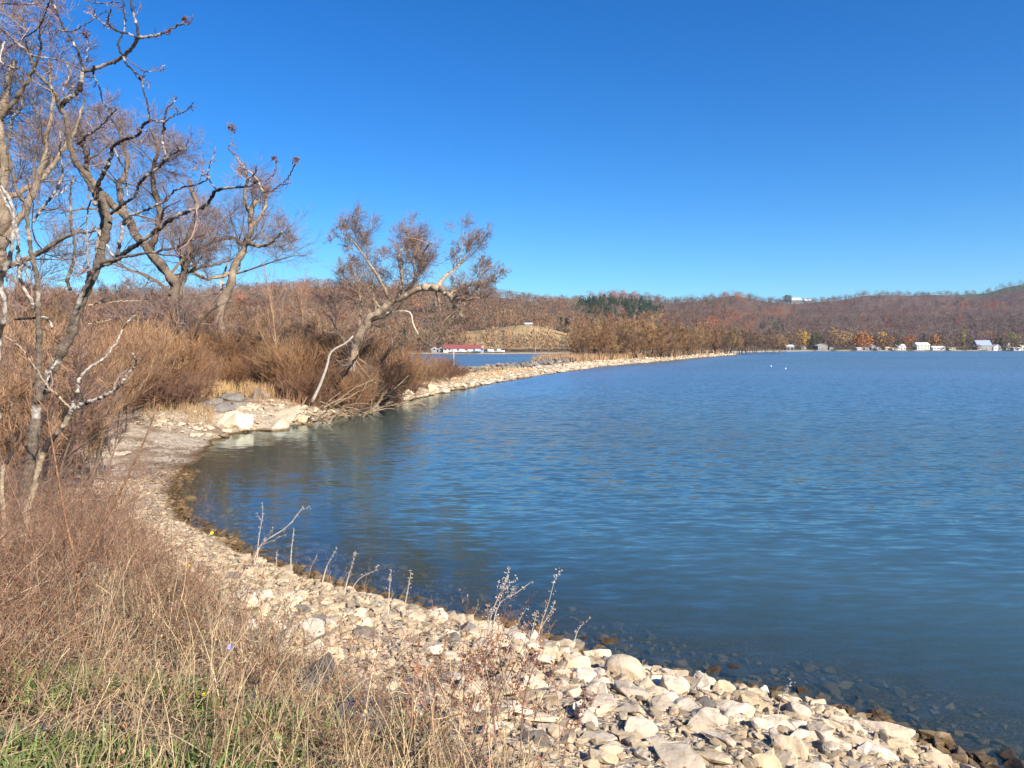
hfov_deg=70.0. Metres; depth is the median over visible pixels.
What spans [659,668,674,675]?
rock
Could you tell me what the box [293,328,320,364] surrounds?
thicket tree
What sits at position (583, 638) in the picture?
rock
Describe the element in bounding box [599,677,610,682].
rock
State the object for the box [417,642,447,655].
rock
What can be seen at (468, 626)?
rock
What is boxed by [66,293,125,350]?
thicket tree
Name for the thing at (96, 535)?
sapling
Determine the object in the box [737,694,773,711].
stone slab
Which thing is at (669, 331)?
causeway tree
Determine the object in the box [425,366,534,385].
crest grass
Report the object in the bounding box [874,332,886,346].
maple tree
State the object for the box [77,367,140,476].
thicket tree
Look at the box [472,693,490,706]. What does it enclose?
rock
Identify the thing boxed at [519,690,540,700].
rock
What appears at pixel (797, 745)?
boulder
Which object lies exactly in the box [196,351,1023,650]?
lake water
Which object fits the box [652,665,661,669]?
rock
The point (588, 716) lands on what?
rock
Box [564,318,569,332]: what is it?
ivy tree
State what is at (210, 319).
thicket tree
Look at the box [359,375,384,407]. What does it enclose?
brown shrub
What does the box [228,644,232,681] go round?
chicory flower
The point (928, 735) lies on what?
boulder
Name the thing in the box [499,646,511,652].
rock
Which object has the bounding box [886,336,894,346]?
shore tree
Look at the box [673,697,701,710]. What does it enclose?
rock
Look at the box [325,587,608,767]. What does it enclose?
reddish weeds
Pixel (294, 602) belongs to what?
rock
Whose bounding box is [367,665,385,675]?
rock
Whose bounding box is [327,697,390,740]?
stone slab
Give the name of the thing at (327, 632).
rock
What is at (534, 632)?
rock
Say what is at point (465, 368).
brown shrub
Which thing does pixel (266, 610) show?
rock
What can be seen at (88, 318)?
thicket tree
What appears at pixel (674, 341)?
causeway tree
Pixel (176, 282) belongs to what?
willow tree
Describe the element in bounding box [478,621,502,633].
rock
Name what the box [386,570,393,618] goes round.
weed stalk
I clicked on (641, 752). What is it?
rock
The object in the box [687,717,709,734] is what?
rock
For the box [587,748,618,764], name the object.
rock
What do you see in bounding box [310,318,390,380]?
willow shrub
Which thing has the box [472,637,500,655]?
rock
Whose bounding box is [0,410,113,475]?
brown shrub
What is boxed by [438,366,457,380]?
brown shrub
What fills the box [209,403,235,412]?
stone slab
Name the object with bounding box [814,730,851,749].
stone slab
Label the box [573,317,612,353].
causeway tree
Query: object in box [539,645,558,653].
stone slab
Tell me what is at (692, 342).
causeway tree
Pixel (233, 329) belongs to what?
thicket tree
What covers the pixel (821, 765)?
rock
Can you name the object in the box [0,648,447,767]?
green grass
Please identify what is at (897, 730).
boulder
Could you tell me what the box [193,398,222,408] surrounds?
boulder
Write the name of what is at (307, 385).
willow shrub
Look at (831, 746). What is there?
rock
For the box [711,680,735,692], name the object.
boulder
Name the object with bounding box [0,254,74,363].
thicket tree
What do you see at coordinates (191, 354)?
willow shrub
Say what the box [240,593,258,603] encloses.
rock
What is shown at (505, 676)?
rock
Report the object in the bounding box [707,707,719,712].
rock
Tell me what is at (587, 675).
rock
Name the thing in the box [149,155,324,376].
willow tree
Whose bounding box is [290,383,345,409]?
brown shrub
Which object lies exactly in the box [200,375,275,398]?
reed grass
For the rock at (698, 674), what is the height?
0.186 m
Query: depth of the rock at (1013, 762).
6.98 m
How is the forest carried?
on the hills
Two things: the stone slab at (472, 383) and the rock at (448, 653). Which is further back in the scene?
the stone slab at (472, 383)
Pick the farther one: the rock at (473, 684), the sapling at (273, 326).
the sapling at (273, 326)
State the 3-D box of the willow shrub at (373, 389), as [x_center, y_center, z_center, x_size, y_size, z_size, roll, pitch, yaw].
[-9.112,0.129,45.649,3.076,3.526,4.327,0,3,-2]
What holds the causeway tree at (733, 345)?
on the ground at (966, 674)
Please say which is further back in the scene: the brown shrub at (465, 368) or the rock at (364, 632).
the brown shrub at (465, 368)
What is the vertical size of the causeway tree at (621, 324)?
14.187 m
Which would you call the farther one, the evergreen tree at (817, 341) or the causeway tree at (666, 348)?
the evergreen tree at (817, 341)
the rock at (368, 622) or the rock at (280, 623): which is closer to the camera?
the rock at (280, 623)
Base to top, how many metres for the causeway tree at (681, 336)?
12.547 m
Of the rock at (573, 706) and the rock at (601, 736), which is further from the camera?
the rock at (573, 706)
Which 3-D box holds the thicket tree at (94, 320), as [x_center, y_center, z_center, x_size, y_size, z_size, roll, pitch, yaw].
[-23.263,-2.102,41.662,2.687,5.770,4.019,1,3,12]
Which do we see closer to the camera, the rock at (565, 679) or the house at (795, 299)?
the rock at (565, 679)
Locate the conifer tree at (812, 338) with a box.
[808,336,814,348]
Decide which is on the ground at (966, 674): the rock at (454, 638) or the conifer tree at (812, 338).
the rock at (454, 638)
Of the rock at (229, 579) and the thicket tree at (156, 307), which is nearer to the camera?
the rock at (229, 579)
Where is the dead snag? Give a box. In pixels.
[311,336,353,402]
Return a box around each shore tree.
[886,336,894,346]
[940,338,951,345]
[949,334,957,346]
[967,337,974,346]
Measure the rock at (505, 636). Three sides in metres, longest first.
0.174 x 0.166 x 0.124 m
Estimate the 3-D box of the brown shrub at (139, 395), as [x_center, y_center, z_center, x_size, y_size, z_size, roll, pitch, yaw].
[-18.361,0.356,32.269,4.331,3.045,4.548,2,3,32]
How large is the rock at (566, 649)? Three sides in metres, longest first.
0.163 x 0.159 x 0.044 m
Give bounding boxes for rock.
[127,509,147,518]
[183,496,196,501]
[207,615,233,626]
[218,578,234,587]
[220,393,243,400]
[225,572,241,578]
[233,586,253,594]
[238,428,249,431]
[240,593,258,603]
[240,619,258,631]
[241,604,259,610]
[250,388,269,399]
[254,615,267,625]
[255,589,275,599]
[259,603,269,615]
[272,631,284,644]
[273,620,286,628]
[277,592,302,601]
[283,625,294,640]
[286,599,298,607]
[294,645,327,658]
[296,604,311,612]
[299,617,324,636]
[310,639,325,647]
[313,613,331,619]
[313,631,330,639]
[323,618,338,627]
[326,647,344,660]
[353,626,375,636]
[354,607,366,618]
[355,677,376,692]
[356,618,373,626]
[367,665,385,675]
[375,601,383,606]
[381,610,397,620]
[383,679,400,689]
[404,693,432,714]
[413,657,428,667]
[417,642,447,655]
[420,686,443,698]
[429,610,447,619]
[438,632,460,642]
[441,650,463,660]
[444,629,458,634]
[445,672,460,680]
[456,621,476,630]
[456,662,474,671]
[456,676,486,699]
[464,628,496,638]
[469,706,515,723]
[471,703,484,711]
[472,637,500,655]
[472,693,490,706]
[475,676,495,689]
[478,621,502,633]
[481,719,513,735]
[486,613,504,619]
[493,672,525,691]
[497,637,508,646]
[499,634,514,641]
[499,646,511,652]
[499,686,516,694]
[501,700,533,715]
[503,629,528,642]
[510,642,523,654]
[516,667,543,680]
[518,730,551,746]
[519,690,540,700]
[520,724,537,731]
[521,640,541,653]
[523,674,547,688]
[524,712,558,721]
[528,630,537,639]
[528,653,555,664]
[536,723,562,733]
[539,640,561,645]
[541,689,558,699]
[548,666,571,677]
[548,685,562,698]
[549,680,568,687]
[552,652,562,660]
[557,677,570,682]
[558,638,575,647]
[561,686,581,696]
[562,647,569,652]
[562,655,590,668]
[570,652,581,654]
[572,701,581,712]
[573,667,594,671]
[574,667,596,681]
[574,702,597,726]
[578,636,586,641]
[580,730,617,744]
[583,700,609,714]
[585,681,607,693]
[585,693,617,707]
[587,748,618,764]
[593,668,605,678]
[598,741,623,755]
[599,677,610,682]
[611,702,643,713]
[611,729,641,741]
[614,680,648,699]
[624,715,658,737]
[627,701,646,709]
[633,745,650,760]
[638,676,661,694]
[642,655,662,664]
[642,665,651,670]
[643,686,659,695]
[646,736,668,745]
[650,674,662,685]
[651,694,675,710]
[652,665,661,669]
[652,740,705,767]
[658,686,669,693]
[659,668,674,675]
[665,691,678,701]
[673,670,688,675]
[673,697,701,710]
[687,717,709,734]
[695,671,715,682]
[698,751,732,763]
[701,730,735,747]
[704,665,721,679]
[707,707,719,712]
[715,699,754,717]
[729,748,744,759]
[732,682,745,689]
[733,690,758,698]
[739,687,761,696]
[749,749,781,767]
[750,717,773,730]
[752,686,767,697]
[760,685,768,691]
[762,698,773,703]
[769,691,782,697]
[769,727,780,740]
[774,694,796,702]
[775,750,797,767]
[776,703,786,709]
[789,721,806,728]
[790,728,808,738]
[791,762,817,767]
[796,686,813,698]
[799,702,811,709]
[799,728,816,740]
[806,722,834,734]
[808,699,825,704]
[812,739,828,752]
[812,761,831,767]
[821,719,843,731]
[826,742,838,750]
[841,760,874,767]
[842,704,855,712]
[850,695,862,707]
[857,741,870,754]
[865,708,875,716]
[884,737,909,750]
[898,747,918,763]
[911,709,930,717]
[928,745,941,752]
[956,762,974,767]
[988,764,1000,767]
[994,747,1016,761]
[1001,757,1023,767]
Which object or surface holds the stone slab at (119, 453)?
on the ground at (966, 674)
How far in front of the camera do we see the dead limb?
43.81 m
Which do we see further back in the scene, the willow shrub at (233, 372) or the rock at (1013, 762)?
the willow shrub at (233, 372)
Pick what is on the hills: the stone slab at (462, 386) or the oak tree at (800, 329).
the oak tree at (800, 329)
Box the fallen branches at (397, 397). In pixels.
[368,373,440,410]
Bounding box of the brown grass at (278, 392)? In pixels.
[237,374,330,407]
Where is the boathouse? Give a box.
[784,345,794,349]
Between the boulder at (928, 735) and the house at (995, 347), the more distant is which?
the house at (995, 347)
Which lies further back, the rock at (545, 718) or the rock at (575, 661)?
the rock at (575, 661)
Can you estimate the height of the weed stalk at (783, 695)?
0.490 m
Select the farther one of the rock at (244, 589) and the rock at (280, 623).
the rock at (244, 589)
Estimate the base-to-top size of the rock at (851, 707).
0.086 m
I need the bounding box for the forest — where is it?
[0,275,1023,351]
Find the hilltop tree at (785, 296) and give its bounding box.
[782,295,791,302]
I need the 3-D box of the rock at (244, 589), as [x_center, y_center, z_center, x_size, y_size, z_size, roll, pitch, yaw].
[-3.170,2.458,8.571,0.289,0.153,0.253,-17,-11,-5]
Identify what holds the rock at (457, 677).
on the ground at (966, 674)
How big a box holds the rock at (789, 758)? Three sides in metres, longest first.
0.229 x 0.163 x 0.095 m
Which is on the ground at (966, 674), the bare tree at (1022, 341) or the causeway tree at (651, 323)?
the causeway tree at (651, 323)
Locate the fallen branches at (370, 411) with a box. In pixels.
[318,370,400,417]
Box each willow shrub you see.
[0,306,108,463]
[3,314,146,452]
[58,322,170,429]
[59,301,186,414]
[99,313,193,408]
[140,317,223,401]
[184,348,220,391]
[189,326,251,375]
[195,351,226,383]
[199,321,265,382]
[211,348,249,388]
[235,342,278,384]
[242,340,320,396]
[248,334,334,396]
[276,327,335,376]
[281,331,360,391]
[284,363,340,405]
[286,327,349,391]
[289,325,351,377]
[308,356,372,406]
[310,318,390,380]
[322,326,394,386]
[322,362,373,409]
[323,364,366,396]
[325,368,382,413]
[349,362,389,410]
[361,335,419,404]
[366,364,390,405]
[376,362,406,404]
[383,337,432,403]
[387,346,427,386]
[409,349,436,389]
[414,351,452,383]
[415,353,443,387]
[433,355,459,373]
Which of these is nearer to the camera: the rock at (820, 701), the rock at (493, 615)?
the rock at (820, 701)
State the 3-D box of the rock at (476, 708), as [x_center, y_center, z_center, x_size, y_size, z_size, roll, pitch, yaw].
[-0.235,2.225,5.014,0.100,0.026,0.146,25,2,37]
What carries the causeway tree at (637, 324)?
on the ground at (966, 674)
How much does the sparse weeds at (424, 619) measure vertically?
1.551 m
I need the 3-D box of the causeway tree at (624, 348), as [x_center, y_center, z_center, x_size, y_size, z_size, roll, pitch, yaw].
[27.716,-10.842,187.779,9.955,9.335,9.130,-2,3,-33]
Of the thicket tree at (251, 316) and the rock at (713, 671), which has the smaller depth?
the rock at (713, 671)
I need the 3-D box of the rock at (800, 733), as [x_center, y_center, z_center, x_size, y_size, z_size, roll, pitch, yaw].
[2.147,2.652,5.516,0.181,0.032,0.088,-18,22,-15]
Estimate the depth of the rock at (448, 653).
6.53 m
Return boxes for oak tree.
[789,328,804,347]
[799,331,810,346]
[828,326,837,346]
[835,331,849,346]
[1007,332,1016,346]
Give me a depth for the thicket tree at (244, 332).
47.07 m
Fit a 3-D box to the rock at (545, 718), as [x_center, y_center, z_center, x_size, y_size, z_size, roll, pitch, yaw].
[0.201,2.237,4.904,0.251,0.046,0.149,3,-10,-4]
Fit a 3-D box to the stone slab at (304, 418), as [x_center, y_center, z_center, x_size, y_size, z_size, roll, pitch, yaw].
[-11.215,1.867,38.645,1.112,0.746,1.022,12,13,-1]
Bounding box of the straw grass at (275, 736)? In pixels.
[33,532,589,767]
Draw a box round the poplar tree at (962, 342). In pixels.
[958,327,966,348]
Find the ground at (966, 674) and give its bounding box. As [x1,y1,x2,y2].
[0,350,1023,767]
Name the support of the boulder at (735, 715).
on the ground at (966, 674)
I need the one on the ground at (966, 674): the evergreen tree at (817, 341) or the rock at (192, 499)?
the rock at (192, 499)
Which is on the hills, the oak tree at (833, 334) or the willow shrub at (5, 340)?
the oak tree at (833, 334)
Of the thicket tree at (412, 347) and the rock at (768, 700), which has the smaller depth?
the rock at (768, 700)
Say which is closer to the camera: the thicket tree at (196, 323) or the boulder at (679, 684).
the boulder at (679, 684)
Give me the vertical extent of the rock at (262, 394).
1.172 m
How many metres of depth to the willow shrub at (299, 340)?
46.99 m
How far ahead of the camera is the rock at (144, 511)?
15.43 m
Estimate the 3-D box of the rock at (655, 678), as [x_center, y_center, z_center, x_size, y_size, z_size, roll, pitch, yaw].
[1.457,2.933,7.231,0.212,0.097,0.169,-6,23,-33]
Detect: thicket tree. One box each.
[0,254,67,339]
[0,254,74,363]
[0,277,72,379]
[0,304,123,495]
[0,307,105,475]
[0,317,66,492]
[0,372,28,448]
[8,334,110,469]
[31,307,64,330]
[34,286,76,342]
[41,340,139,487]
[54,324,107,369]
[58,306,108,337]
[61,277,133,328]
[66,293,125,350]
[68,298,130,334]
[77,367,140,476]
[86,291,147,333]
[102,297,174,341]
[122,288,165,327]
[129,289,165,327]
[135,304,167,328]
[151,307,191,362]
[163,293,230,356]
[168,304,212,363]
[185,306,227,360]
[185,315,210,336]
[204,308,261,372]
[226,321,256,357]
[227,300,272,356]
[227,317,265,355]
[228,290,286,349]
[243,306,295,369]
[258,299,316,369]
[260,318,281,344]
[286,317,309,356]
[287,313,327,340]
[288,293,334,338]
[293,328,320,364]
[326,302,365,334]
[397,335,416,353]
[406,343,427,362]
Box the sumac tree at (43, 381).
[0,0,299,555]
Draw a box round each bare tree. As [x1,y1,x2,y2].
[0,0,134,334]
[993,335,1002,343]
[1012,338,1023,346]
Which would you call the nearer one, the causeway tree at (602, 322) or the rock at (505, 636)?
the rock at (505, 636)
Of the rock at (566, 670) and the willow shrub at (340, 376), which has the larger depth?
the willow shrub at (340, 376)
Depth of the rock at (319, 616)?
7.17 m
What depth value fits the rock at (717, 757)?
4.58 m
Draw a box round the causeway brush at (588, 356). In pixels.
[531,349,724,361]
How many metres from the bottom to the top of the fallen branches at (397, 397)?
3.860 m
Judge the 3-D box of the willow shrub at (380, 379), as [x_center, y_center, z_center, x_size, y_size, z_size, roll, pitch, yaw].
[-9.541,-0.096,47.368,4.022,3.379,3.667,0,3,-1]
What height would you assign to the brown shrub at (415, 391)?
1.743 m
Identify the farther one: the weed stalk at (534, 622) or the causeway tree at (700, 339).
the causeway tree at (700, 339)
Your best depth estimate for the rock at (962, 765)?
6.54 m
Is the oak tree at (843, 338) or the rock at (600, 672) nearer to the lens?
the rock at (600, 672)
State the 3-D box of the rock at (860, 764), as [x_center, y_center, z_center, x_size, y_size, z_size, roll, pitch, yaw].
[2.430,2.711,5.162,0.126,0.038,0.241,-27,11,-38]
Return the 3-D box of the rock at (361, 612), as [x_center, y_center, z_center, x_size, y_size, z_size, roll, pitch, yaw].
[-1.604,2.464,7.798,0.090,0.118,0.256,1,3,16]
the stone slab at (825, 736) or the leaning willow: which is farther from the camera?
the leaning willow
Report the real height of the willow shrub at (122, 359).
4.595 m
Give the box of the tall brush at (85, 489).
[0,433,226,635]
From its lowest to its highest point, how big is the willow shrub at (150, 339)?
5.102 m
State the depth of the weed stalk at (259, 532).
11.06 m
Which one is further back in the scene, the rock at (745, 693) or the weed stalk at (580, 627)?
the weed stalk at (580, 627)
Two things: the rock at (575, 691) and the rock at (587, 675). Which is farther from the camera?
the rock at (587, 675)
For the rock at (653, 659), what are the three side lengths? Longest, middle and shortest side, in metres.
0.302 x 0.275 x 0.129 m
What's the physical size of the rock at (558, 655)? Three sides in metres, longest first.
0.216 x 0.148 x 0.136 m
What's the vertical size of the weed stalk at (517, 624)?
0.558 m
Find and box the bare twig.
[58,425,111,461]
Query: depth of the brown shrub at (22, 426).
21.77 m
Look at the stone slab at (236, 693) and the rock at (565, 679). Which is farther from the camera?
the rock at (565, 679)
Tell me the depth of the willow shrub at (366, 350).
47.17 m
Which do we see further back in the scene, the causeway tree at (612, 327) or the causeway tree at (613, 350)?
the causeway tree at (612, 327)
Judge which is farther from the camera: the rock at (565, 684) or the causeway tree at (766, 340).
the causeway tree at (766, 340)
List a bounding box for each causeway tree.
[565,322,598,354]
[567,311,627,353]
[568,338,584,353]
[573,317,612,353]
[576,328,598,351]
[589,312,638,348]
[590,321,616,359]
[592,306,630,353]
[606,332,623,359]
[607,324,640,354]
[613,319,631,353]
[614,310,654,352]
[618,333,640,358]
[628,313,666,356]
[628,322,658,358]
[635,309,663,353]
[640,320,678,357]
[641,317,681,357]
[647,313,684,356]
[657,322,683,356]
[658,339,676,357]
[668,324,690,356]
[669,323,691,356]
[677,333,701,355]
[682,320,708,354]
[682,333,698,354]
[683,333,700,355]
[690,318,724,354]
[691,326,713,354]
[707,327,722,353]
[707,330,731,353]
[718,319,742,353]
[721,327,742,353]
[729,335,744,353]
[732,323,762,353]
[738,331,756,353]
[745,332,762,352]
[755,333,777,352]
[767,334,777,351]
[774,337,788,351]
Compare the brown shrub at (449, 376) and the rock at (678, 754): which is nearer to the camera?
the rock at (678, 754)
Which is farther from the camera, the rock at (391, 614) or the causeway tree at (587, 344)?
the causeway tree at (587, 344)
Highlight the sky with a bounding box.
[0,0,1023,303]
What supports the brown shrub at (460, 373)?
on the ground at (966, 674)
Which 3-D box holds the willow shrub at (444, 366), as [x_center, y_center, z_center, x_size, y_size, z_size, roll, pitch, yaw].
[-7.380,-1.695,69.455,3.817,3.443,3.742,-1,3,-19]
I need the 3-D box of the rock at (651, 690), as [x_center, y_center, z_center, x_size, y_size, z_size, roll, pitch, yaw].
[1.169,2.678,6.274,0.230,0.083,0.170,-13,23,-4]
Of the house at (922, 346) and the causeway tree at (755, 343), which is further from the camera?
the house at (922, 346)
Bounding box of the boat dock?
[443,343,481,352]
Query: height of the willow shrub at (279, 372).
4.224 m
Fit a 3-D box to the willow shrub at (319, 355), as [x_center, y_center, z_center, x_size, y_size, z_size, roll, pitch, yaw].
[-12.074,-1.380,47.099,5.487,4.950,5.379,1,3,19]
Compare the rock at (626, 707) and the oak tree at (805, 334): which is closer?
the rock at (626, 707)
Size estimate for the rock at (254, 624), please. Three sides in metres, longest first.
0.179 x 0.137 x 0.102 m
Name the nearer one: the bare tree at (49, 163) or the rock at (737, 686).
the rock at (737, 686)
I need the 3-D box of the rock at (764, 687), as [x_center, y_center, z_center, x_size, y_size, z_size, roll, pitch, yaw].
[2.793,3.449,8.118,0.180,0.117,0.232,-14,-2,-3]
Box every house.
[789,298,801,303]
[815,344,827,349]
[868,345,875,349]
[895,344,905,349]
[913,342,929,349]
[930,345,945,349]
[971,340,992,349]
[992,344,1001,350]
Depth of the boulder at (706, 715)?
5.49 m
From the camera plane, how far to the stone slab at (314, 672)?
4.97 m
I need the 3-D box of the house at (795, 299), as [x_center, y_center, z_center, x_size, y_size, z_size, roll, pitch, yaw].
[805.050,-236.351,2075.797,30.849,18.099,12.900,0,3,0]
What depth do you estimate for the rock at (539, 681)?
5.95 m
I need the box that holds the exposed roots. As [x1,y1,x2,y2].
[300,388,358,424]
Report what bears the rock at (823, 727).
on the ground at (966, 674)
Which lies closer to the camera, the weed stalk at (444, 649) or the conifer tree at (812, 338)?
the weed stalk at (444, 649)
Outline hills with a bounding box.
[7,284,1023,351]
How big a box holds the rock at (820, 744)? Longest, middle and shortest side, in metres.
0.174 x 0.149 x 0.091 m
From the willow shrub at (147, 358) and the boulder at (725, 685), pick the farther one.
the willow shrub at (147, 358)
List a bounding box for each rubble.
[7,467,1023,767]
[130,353,734,440]
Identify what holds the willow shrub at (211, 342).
on the ground at (966, 674)
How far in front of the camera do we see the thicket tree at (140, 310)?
43.04 m
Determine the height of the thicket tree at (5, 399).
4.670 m
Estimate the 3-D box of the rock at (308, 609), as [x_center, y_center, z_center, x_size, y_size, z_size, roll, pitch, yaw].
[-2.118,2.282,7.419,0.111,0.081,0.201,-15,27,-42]
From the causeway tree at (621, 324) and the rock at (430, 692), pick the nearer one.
the rock at (430, 692)
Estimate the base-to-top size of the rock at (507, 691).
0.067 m
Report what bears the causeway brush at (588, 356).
on the ground at (966, 674)
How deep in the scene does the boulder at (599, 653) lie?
8.67 m
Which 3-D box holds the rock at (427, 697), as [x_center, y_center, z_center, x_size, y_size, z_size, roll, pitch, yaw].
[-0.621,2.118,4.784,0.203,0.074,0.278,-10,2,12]
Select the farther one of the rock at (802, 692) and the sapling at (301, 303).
the sapling at (301, 303)
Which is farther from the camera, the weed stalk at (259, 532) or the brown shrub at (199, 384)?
the brown shrub at (199, 384)
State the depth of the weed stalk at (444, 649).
4.29 m
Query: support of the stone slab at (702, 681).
on the ground at (966, 674)
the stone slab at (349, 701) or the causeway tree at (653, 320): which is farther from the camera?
the causeway tree at (653, 320)
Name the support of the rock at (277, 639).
on the ground at (966, 674)
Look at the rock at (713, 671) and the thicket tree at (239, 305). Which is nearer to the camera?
the rock at (713, 671)
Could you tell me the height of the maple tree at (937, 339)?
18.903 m
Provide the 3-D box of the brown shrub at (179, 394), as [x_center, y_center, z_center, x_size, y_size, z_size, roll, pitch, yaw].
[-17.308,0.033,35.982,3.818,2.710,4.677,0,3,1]
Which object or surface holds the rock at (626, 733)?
on the ground at (966, 674)
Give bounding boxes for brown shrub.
[0,395,77,458]
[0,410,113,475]
[111,374,164,415]
[134,362,207,411]
[142,360,223,407]
[268,370,322,401]
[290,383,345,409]
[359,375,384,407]
[367,381,399,408]
[389,383,413,403]
[407,379,426,398]
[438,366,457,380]
[451,360,468,376]
[457,364,475,374]
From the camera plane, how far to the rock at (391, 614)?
7.93 m
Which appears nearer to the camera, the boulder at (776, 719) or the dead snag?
the boulder at (776, 719)
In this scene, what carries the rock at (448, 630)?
on the ground at (966, 674)
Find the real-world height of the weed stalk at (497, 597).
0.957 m
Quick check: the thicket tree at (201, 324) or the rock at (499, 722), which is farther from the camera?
the thicket tree at (201, 324)
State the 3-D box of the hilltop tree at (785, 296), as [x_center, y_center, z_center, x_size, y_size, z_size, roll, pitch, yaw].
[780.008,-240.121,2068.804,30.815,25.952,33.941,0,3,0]
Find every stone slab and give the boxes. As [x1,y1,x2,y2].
[0,720,71,744]
[112,451,130,455]
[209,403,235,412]
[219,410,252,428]
[224,692,282,717]
[231,402,247,406]
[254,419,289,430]
[271,405,307,422]
[282,652,335,694]
[296,412,311,423]
[327,409,335,415]
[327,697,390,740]
[395,609,423,621]
[403,390,415,398]
[426,383,437,391]
[438,388,449,392]
[454,383,466,389]
[465,381,476,386]
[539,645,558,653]
[691,673,709,691]
[722,663,747,677]
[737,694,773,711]
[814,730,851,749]
[829,714,866,734]
[838,730,874,744]
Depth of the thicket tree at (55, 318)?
39.90 m
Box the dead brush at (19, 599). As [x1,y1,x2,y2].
[0,476,480,767]
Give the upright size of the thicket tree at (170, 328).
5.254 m
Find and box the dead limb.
[382,310,419,335]
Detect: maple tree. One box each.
[852,331,872,346]
[852,334,862,346]
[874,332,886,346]
[901,335,913,348]
[927,334,943,345]
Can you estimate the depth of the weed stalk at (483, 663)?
4.17 m
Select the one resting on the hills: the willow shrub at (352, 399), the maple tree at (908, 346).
the maple tree at (908, 346)
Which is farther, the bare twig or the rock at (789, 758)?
the bare twig
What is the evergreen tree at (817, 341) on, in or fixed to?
on the hills
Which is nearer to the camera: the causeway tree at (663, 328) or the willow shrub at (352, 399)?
the willow shrub at (352, 399)
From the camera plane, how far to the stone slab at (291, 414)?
38.38 m
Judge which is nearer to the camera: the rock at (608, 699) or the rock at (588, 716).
the rock at (588, 716)
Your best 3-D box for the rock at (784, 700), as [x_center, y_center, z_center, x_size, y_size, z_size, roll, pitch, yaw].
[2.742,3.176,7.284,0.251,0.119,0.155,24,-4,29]
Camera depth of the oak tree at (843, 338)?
853.59 m
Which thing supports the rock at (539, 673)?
on the ground at (966, 674)
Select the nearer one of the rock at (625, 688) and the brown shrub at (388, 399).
the rock at (625, 688)
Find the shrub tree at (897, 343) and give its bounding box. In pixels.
[892,341,901,347]
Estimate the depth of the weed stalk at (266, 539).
11.22 m
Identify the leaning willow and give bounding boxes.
[271,200,511,412]
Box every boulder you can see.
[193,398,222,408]
[573,639,584,650]
[582,649,610,658]
[600,637,622,647]
[604,654,645,679]
[658,675,689,693]
[689,707,728,729]
[696,696,716,706]
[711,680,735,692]
[723,709,745,723]
[761,714,794,729]
[771,734,812,761]
[786,701,811,716]
[859,720,915,741]
[868,743,900,760]
[918,729,955,744]
[919,752,953,766]
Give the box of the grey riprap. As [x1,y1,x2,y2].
[423,358,585,371]
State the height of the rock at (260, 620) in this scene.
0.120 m
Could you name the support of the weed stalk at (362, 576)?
on the ground at (966, 674)
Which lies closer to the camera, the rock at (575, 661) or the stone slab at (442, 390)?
the rock at (575, 661)
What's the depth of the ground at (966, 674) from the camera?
11.94 m
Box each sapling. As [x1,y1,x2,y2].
[25,385,158,622]
[250,250,291,354]
[288,272,324,337]
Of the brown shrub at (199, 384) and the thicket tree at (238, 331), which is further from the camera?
the thicket tree at (238, 331)
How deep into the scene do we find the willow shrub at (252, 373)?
45.83 m
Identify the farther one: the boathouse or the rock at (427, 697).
the boathouse
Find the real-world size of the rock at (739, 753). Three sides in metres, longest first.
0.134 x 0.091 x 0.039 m
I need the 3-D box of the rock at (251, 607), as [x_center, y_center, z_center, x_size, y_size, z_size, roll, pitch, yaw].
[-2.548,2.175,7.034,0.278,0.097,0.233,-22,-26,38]
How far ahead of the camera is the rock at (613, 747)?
4.42 m
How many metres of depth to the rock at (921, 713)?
8.17 m
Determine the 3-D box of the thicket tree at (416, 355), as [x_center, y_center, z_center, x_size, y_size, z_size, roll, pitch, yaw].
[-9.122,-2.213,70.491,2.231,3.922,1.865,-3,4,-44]
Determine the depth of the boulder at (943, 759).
6.52 m
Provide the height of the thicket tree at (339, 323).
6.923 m
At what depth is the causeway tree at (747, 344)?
437.53 m
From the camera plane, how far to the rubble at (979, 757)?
7.90 m
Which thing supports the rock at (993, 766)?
on the ground at (966, 674)
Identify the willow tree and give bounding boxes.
[19,87,260,393]
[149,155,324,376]
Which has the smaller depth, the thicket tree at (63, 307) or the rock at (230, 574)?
the rock at (230, 574)
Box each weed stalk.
[251,506,310,568]
[256,502,263,569]
[290,528,294,574]
[322,546,336,581]
[343,551,356,594]
[349,565,378,594]
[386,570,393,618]
[402,570,412,616]
[430,624,452,732]
[465,637,503,744]
[482,567,517,663]
[491,581,532,636]
[507,608,531,653]
[512,646,544,759]
[530,610,538,640]
[534,568,561,662]
[561,688,596,767]
[574,617,590,642]
[777,677,795,713]
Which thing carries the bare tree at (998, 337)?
on the hills
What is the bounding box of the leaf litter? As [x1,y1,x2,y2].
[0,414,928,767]
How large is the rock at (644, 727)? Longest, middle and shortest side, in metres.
0.240 x 0.224 x 0.060 m
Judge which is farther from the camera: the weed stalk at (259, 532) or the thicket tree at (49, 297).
the thicket tree at (49, 297)
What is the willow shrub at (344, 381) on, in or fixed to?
on the ground at (966, 674)
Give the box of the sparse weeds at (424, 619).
[254,549,704,706]
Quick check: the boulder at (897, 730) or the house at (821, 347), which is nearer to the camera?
the boulder at (897, 730)
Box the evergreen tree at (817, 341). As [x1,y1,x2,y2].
[813,332,822,343]
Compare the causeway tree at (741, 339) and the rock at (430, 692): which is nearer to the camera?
the rock at (430, 692)
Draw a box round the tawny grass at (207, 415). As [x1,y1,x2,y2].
[113,387,216,427]
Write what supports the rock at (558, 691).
on the ground at (966, 674)
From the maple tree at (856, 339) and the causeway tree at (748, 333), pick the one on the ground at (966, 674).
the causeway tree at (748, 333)

